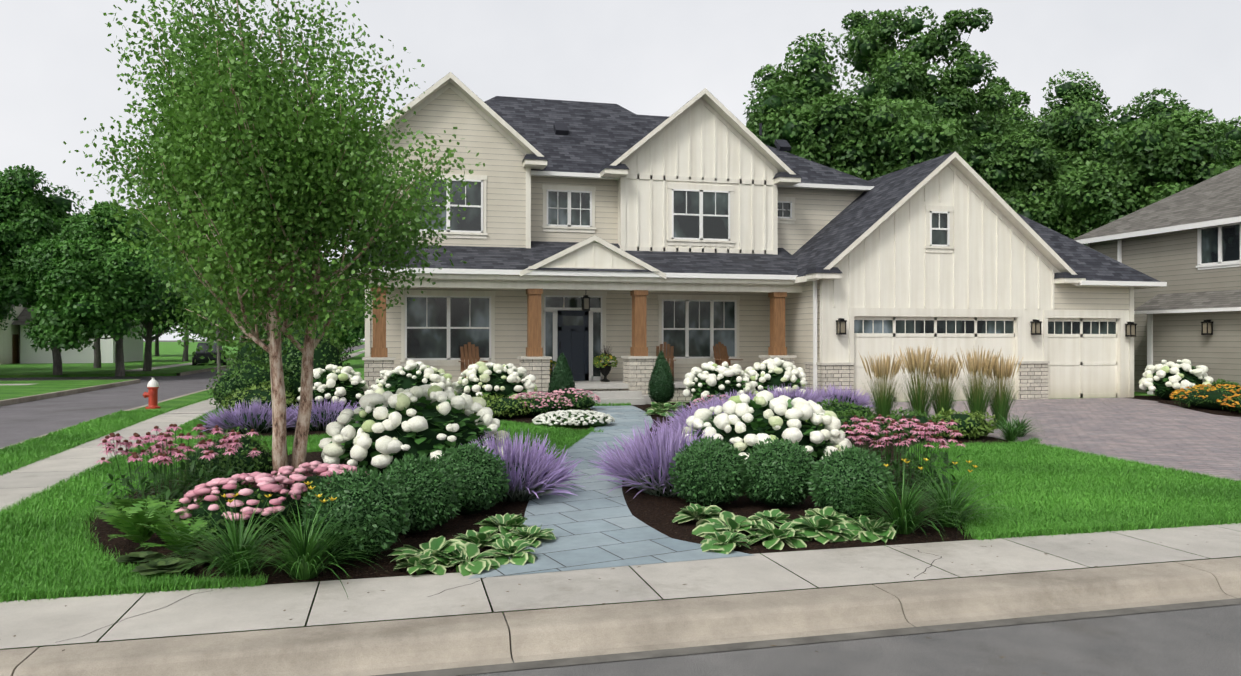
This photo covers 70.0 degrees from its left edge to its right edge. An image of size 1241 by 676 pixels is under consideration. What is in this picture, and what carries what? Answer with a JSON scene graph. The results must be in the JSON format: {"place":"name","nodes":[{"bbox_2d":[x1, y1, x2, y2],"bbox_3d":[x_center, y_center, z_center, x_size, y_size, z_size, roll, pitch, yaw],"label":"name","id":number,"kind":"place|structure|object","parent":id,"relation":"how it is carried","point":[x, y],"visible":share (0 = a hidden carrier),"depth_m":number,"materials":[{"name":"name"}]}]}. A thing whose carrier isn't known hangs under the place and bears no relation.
{"place":"outdoors","nodes":[
{"label":"outdoors","id":0,"kind":"place"},
{"bbox_2d":[0,379,135,399],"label":"lawn","id":1,"kind":"structure","parent":0,"point":[36,387],"depth_m":32.75,"materials":[{"name":"green plant"}]},
{"bbox_2d":[0,345,364,447],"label":"side street","id":2,"kind":"structure","parent":0,"point":[19,422],"depth_m":26.10,"materials":[{"name":"grey asphalt"}]},
{"bbox_2d":[0,344,364,448],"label":"side street kerb","id":3,"kind":"structure","parent":2,"relation":"on","point":[47,395],"depth_m":30.15,"materials":[{"name":"concrete"}]},
{"bbox_2d":[192,343,226,364],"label":"parked car","id":4,"kind":"object","parent":2,"relation":"on","point":[198,354],"visible":0.6,"depth_m":59.05,"materials":[{"name":"grey paint"}]},
{"bbox_2d":[0,344,364,510],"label":"sidewalk","id":5,"kind":"structure","parent":0,"point":[37,476],"depth_m":13.74,"materials":[{"name":"concrete"}]},
{"bbox_2d":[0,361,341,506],"bbox_3d":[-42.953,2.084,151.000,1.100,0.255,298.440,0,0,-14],"label":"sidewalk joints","id":6,"kind":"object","parent":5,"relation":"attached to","point":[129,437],"depth_m":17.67,"materials":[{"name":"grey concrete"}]},
{"bbox_2d":[0,342,364,377],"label":"lawn","id":7,"kind":"structure","parent":0,"point":[170,353],"depth_m":54.77,"materials":[{"name":"green plant"}]},
{"bbox_2d":[0,303,18,329],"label":"street tree","id":8,"kind":"object","parent":7,"relation":"on","point":[5,310],"visible":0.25,"depth_m":61.41,"materials":[{"name":"green plant"}]},
{"bbox_2d":[0,303,27,363],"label":"house","id":9,"kind":"structure","parent":7,"relation":"on","point":[10,345],"depth_m":63.13,"materials":[{"name":"beige paint"}]},
{"bbox_2d":[0,164,86,374],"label":"street tree","id":10,"kind":"object","parent":7,"relation":"on","point":[30,215],"visible":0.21,"depth_m":41.05,"materials":[{"name":"green plant"}]},
{"bbox_2d":[12,305,146,363],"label":"house","id":11,"kind":"structure","parent":7,"relation":"on","point":[132,348],"depth_m":64.54,"materials":[{"name":"white"}]},
{"bbox_2d":[0,200,188,376],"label":"street tree","id":12,"kind":"object","parent":7,"relation":"on","point":[78,284],"visible":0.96,"depth_m":38.69,"materials":[{"name":"green plant"}]},
{"bbox_2d":[71,212,132,367],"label":"street tree","id":13,"kind":"object","parent":7,"relation":"on","point":[97,358],"depth_m":53.84,"materials":[{"name":"green plant"}]},
{"bbox_2d":[143,322,175,355],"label":"street tree","id":14,"kind":"object","parent":7,"relation":"on","point":[156,330],"depth_m":88.79,"materials":[{"name":"green plant"}]},
{"bbox_2d":[129,206,223,370],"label":"street tree","id":15,"kind":"object","parent":7,"relation":"on","point":[148,338],"visible":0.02,"depth_m":48.11,"materials":[{"name":"green plant"}]},
{"bbox_2d":[174,323,235,360],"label":"street tree","id":16,"kind":"object","parent":7,"relation":"on","point":[185,355],"depth_m":69.75,"materials":[{"name":"green plant"}]},
{"bbox_2d":[150,411,1042,596],"bbox_3d":[3.180,1.653,11.029,15.804,0.901,4.523,0,0,-41],"label":"plant blade","id":17,"kind":"object","parent":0,"point":[300,557],"visible":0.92,"depth_m":7.61,"materials":[{"name":"green plant"}]},
{"bbox_2d":[0,535,1209,673],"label":"plant debris","id":18,"kind":"object","parent":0,"point":[685,584],"visible":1,"depth_m":7.03,"materials":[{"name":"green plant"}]},
{"bbox_2d":[469,405,752,578],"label":"path","id":19,"kind":"structure","parent":0,"point":[593,524],"depth_m":9.35,"materials":[{"name":"grey stone"}]},
{"bbox_2d":[0,523,1240,648],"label":"sidewalk","id":20,"kind":"structure","parent":0,"point":[37,622],"depth_m":7.15,"materials":[{"name":"concrete"}]},
{"bbox_2d":[59,546,941,641],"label":"sidewalk cracks","id":21,"kind":"object","parent":20,"relation":"on","point":[432,595],"visible":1,"depth_m":6.93,"materials":[{"name":"grey concrete"}]},
{"bbox_2d":[0,525,1237,658],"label":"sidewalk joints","id":22,"kind":"object","parent":20,"relation":"on","point":[607,603],"depth_m":6.87,"materials":[{"name":"grey concrete"}]},
{"bbox_2d":[0,348,1240,649],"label":"lot lawn","id":23,"kind":"structure","parent":0,"point":[356,362],"depth_m":8.02,"materials":[{"name":"green plant"}]},
{"bbox_2d":[143,378,160,408],"bbox_3d":[-11.845,1.394,22.413,0.377,0.770,0.376,0,0,37],"label":"fire hydrant","id":24,"kind":"object","parent":23,"relation":"on","point":[151,394],"visible":1,"depth_m":22.34,"materials":[{"name":"red metal"}]},
{"bbox_2d":[134,237,311,378],"bbox_3d":[-13.671,-1.276,31.251,6.065,6.142,5.452,0,0,-14],"label":"boulevard tree","id":25,"kind":"object","parent":23,"relation":"on","point":[170,272],"visible":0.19,"depth_m":30.27,"materials":[{"name":"green plant"}]},
{"bbox_2d":[251,255,364,358],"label":"street tree","id":26,"kind":"object","parent":23,"relation":"on","point":[356,333],"visible":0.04,"depth_m":52.78,"materials":[{"name":"green plant"}]},
{"bbox_2d":[84,451,555,584],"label":"bed mulch","id":27,"kind":"object","parent":23,"relation":"on","point":[104,531],"visible":0.06,"depth_m":8.37,"materials":[{"name":"brown soil"}]},
{"bbox_2d":[89,493,228,556],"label":"ferns","id":28,"kind":"object","parent":27,"relation":"on","point":[137,520],"visible":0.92,"depth_m":8.22,"materials":[{"name":"green plant"}]},
{"bbox_2d":[115,549,222,574],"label":"plants","id":29,"kind":"object","parent":27,"relation":"on","point":[149,568],"visible":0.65,"depth_m":7.55,"materials":[{"name":"green plant"}]},
{"bbox_2d":[62,0,484,483],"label":"birch tree","id":30,"kind":"object","parent":27,"relation":"on","point":[250,165],"visible":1,"depth_m":10.20,"materials":[{"name":"green plant"}]},
{"bbox_2d":[200,408,594,437],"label":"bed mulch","id":31,"kind":"object","parent":23,"relation":"on","point":[519,418],"visible":0.02,"depth_m":17.86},
{"bbox_2d":[174,366,726,520],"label":"pink flowers","id":32,"kind":"object","parent":23,"relation":"on","point":[265,481],"visible":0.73,"depth_m":8.77,"materials":[{"name":"pink plant"}]},
{"bbox_2d":[95,419,962,522],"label":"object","id":33,"kind":"object","parent":23,"relation":"on","point":[160,476],"visible":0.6,"depth_m":9.93,"materials":[{"name":"green plant"}]},
{"bbox_2d":[97,417,964,464],"bbox_3d":[-0.647,1.181,10.500,10.225,0.387,1.496,0,0,-11],"label":"pink petal","id":34,"kind":"object","parent":33,"relation":"on","point":[236,436],"visible":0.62,"depth_m":9.93,"materials":[{"name":"plant"}]},
{"bbox_2d":[101,414,961,460],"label":"plants","id":35,"kind":"object","parent":34,"relation":"attached to","point":[134,454],"visible":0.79,"depth_m":9.98,"materials":[{"name":"purple"}]},
{"bbox_2d":[532,410,614,425],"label":"white flowers","id":36,"kind":"object","parent":23,"relation":"on","point":[565,414],"visible":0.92,"depth_m":18.29,"materials":[{"name":"white plant"}]},
{"bbox_2d":[548,350,674,402],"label":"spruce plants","id":37,"kind":"object","parent":23,"relation":"on","point":[559,364],"visible":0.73,"depth_m":23.05,"materials":[{"name":"green plant"}]},
{"bbox_2d":[0,395,1240,602],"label":"lawn blades","id":38,"kind":"object","parent":23,"relation":"on","point":[52,549],"visible":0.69,"depth_m":10.70,"materials":[{"name":"green plant"}]},
{"bbox_2d":[387,402,895,575],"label":"hosta plants","id":39,"kind":"object","parent":23,"relation":"on","point":[441,554],"visible":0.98,"depth_m":8.65,"materials":[{"name":"green plant"}]},
{"bbox_2d":[177,309,1240,559],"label":"plants","id":40,"kind":"object","parent":23,"relation":"on","point":[402,382],"visible":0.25,"depth_m":11.19,"materials":[{"name":"plant"}]},
{"bbox_2d":[221,354,977,502],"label":"flowers","id":41,"kind":"object","parent":40,"relation":"on","point":[333,499],"visible":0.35,"depth_m":7.67,"materials":[{"name":"plant"}]},
{"bbox_2d":[1169,384,1240,406],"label":"orange flowers","id":42,"kind":"object","parent":40,"relation":"on","point":[1176,392],"visible":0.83,"depth_m":22.86,"materials":[{"name":"orange plant"}]},
{"bbox_2d":[352,72,1161,397],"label":"house trim","id":43,"kind":"structure","parent":23,"relation":"on","point":[980,188],"depth_m":25.13,"materials":[{"name":"white wood"}]},
{"bbox_2d":[558,310,588,380],"bbox_3d":[-1.397,0.224,26.046,0.930,2.070,0.080,0,0,-14],"label":"front door","id":44,"kind":"structure","parent":43,"relation":"attached to","point":[574,341],"depth_m":26.04,"materials":[{"name":"blue"}]},
{"bbox_2d":[371,286,786,356],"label":"porch posts","id":45,"kind":"object","parent":43,"relation":"attached to","point":[639,347],"visible":0.94,"depth_m":24.30,"materials":[{"name":"brown wood"}]},
{"bbox_2d":[573,379,800,404],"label":"porch steps","id":46,"kind":"structure","parent":43,"relation":"attached to","point":[625,397],"depth_m":23.83,"materials":[{"name":"grey concrete"}]},
{"bbox_2d":[458,342,487,377],"bbox_3d":[-4.060,0.686,24.281,0.680,1.140,0.680,0,0,-24],"label":"porch chair","id":47,"kind":"object","parent":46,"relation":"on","point":[468,354],"visible":0.54,"depth_m":24.48,"materials":[{"name":"brown wood"}]},
{"bbox_2d":[550,362,611,381],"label":"porch urns","id":48,"kind":"object","parent":46,"relation":"on","point":[605,370],"visible":0.56,"depth_m":25.38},
{"bbox_2d":[595,343,611,361],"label":"dark blade plants","id":49,"kind":"object","parent":46,"relation":"on","point":[606,352],"visible":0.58,"depth_m":25.44,"materials":[{"name":"green plant"}]},
{"bbox_2d":[656,342,675,380],"bbox_3d":[1.255,0.689,25.821,0.680,1.140,0.680,0,0,11],"label":"porch chair","id":50,"kind":"object","parent":46,"relation":"on","point":[670,356],"visible":0.46,"depth_m":26.06,"materials":[{"name":"brown wood"}]},
{"bbox_2d":[713,342,742,375],"bbox_3d":[3.157,0.689,26.301,0.680,1.140,0.680,0,0,-34],"label":"porch chair","id":51,"kind":"object","parent":46,"relation":"on","point":[721,356],"visible":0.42,"depth_m":26.48,"materials":[{"name":"brown wood"}]},
{"bbox_2d":[313,363,1204,471],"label":"hydrangea flowers","id":52,"kind":"object","parent":23,"relation":"on","point":[819,453],"visible":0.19,"depth_m":11.74,"materials":[{"name":"white plant"}]},
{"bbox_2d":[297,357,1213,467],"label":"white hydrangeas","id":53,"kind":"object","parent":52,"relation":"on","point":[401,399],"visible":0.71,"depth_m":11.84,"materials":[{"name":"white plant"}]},
{"bbox_2d":[622,402,1013,553],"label":"bed mulch","id":54,"kind":"object","parent":23,"relation":"on","point":[657,513],"visible":0.08,"depth_m":9.96,"materials":[{"name":"brown soil"}]},
{"bbox_2d":[199,384,874,501],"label":"lavender plants","id":55,"kind":"object","parent":54,"relation":"on","point":[629,466],"visible":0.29,"depth_m":11.12,"materials":[{"name":"purple plant"}]},
{"bbox_2d":[298,436,896,558],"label":"boxwood shrubs","id":56,"kind":"object","parent":54,"relation":"on","point":[455,488],"visible":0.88,"depth_m":9.60,"materials":[{"name":"green plant"}]},
{"bbox_2d":[220,353,997,438],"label":"pink flowers","id":57,"kind":"object","parent":54,"relation":"on","point":[596,359],"visible":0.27,"depth_m":18.62,"materials":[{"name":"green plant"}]},
{"bbox_2d":[859,345,1022,420],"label":"feather reed grass","id":58,"kind":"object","parent":54,"relation":"on","point":[912,361],"visible":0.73,"depth_m":18.04,"materials":[{"name":"beige plant"}]},
{"bbox_2d":[861,366,1022,428],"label":"ornamental grass","id":59,"kind":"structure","parent":54,"relation":"on","point":[883,408],"depth_m":18.05,"materials":[{"name":"green plant"}]},
{"bbox_2d":[743,28,971,180],"bbox_3d":[11.329,-6.516,42.900,12.834,16.602,13.714,0,0,-14],"label":"tree","id":60,"kind":"object","parent":23,"relation":"on","point":[804,111],"visible":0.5,"depth_m":39.72,"materials":[{"name":"green plant"}]},
{"bbox_2d":[746,5,1043,171],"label":"tree","id":61,"kind":"object","parent":23,"relation":"on","point":[882,62],"visible":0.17,"depth_m":48.28,"materials":[{"name":"green plant"}]},
{"bbox_2d":[963,69,1219,238],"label":"tree","id":62,"kind":"object","parent":23,"relation":"on","point":[1025,170],"visible":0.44,"depth_m":47.10,"materials":[{"name":"green plant"}]},
{"bbox_2d":[1051,106,1234,231],"bbox_3d":[26.610,-4.262,41.924,12.305,12.212,9.441,0,0,-37],"label":"tree","id":63,"kind":"object","parent":23,"relation":"on","point":[1173,154],"visible":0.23,"depth_m":39.88,"materials":[{"name":"green plant"}]},
{"bbox_2d":[1158,400,1240,416],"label":"bed mulch","id":64,"kind":"object","parent":23,"relation":"on","point":[1226,412],"visible":0.5,"depth_m":22.78,"materials":[{"name":"brown soil"}]},
{"bbox_2d":[1125,396,1167,400],"bbox_3d":[16.291,1.808,25.741,2.206,0.056,3.300,0,0,-14],"label":"driveway edge","id":65,"kind":"object","parent":64,"relation":"on","point":[1153,398],"visible":0.25,"depth_m":26.31,"materials":[{"name":"grey concrete"}]},
{"bbox_2d":[1207,116,1240,170],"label":"tree","id":66,"kind":"object","parent":23,"relation":"on","point":[1235,153],"depth_m":48.76,"materials":[{"name":"green plant"}]},
{"bbox_2d":[0,0,1240,339],"label":"sky","id":67,"kind":"structure","parent":0,"point":[643,57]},
{"bbox_2d":[143,340,1240,675],"bbox_3d":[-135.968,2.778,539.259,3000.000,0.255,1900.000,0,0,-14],"label":"ground","id":68,"kind":"structure","parent":0,"point":[1175,642],"depth_m":6.05,"materials":[{"name":"grey asphalt"}]},
{"bbox_2d":[0,557,1240,675],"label":"kerb","id":69,"kind":"structure","parent":68,"relation":"on","point":[393,646],"depth_m":6.31,"materials":[{"name":"concrete"}]},
{"bbox_2d":[371,597,1240,675],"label":"gutter grime","id":70,"kind":"object","parent":68,"relation":"on","point":[710,648],"depth_m":6.31,"materials":[{"name":"grey concrete"}]},
{"bbox_2d":[364,180,1239,402],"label":"windows","id":71,"kind":"structure","parent":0,"point":[432,343],"depth_m":25.57,"materials":[{"name":"grey glass"}]},
{"bbox_2d":[362,355,1049,364],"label":"house stone caps","id":72,"kind":"object","parent":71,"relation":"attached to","point":[654,357],"visible":0.79,"depth_m":24.18,"materials":[{"name":"grey stone"}]},
{"bbox_2d":[370,88,1128,382],"bbox_3d":[3.346,-2.697,29.086,22.290,8.980,10.506,0,0,-14],"label":"house siding","id":73,"kind":"object","parent":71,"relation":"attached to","point":[501,157],"visible":0.23,"depth_m":25.40,"materials":[{"name":"beige wood"}]},
{"bbox_2d":[559,295,1212,348],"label":"lanterns","id":74,"kind":"object","parent":73,"relation":"attached to","point":[840,320],"depth_m":25.66,"materials":[{"name":"black metal"}]},
{"bbox_2d":[351,72,1160,281],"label":"house roof","id":75,"kind":"structure","parent":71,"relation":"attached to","point":[599,137],"depth_m":26.60,"materials":[{"name":"grey"}]},
{"bbox_2d":[553,123,790,150],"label":"roof vents","id":76,"kind":"object","parent":75,"relation":"on","point":[562,129],"visible":1,"depth_m":29.06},
{"bbox_2d":[359,170,1240,394],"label":"white house frames","id":77,"kind":"structure","parent":71,"relation":"attached to","point":[1218,223],"depth_m":25.94,"materials":[{"name":"white wood"}]},
{"bbox_2d":[543,100,1128,401],"bbox_3d":[5.861,-2.733,27.901,17.990,9.050,7.032,0,0,-14],"label":"board-and-batten siding","id":78,"kind":"object","parent":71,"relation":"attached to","point":[993,260],"visible":0.71,"depth_m":25.60,"materials":[{"name":"white wood"}]},
{"bbox_2d":[864,398,1240,481],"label":"driveway","id":79,"kind":"structure","parent":0,"point":[1156,433],"depth_m":18.14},
{"bbox_2d":[1090,228,1240,394],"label":"neighbour walls","id":80,"kind":"structure","parent":0,"point":[1170,258],"depth_m":27.39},
{"bbox_2d":[1073,165,1240,310],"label":"neighbour roof","id":81,"kind":"structure","parent":80,"relation":"on","point":[1216,197],"depth_m":28.02,"materials":[{"name":"grey"}]}
]}

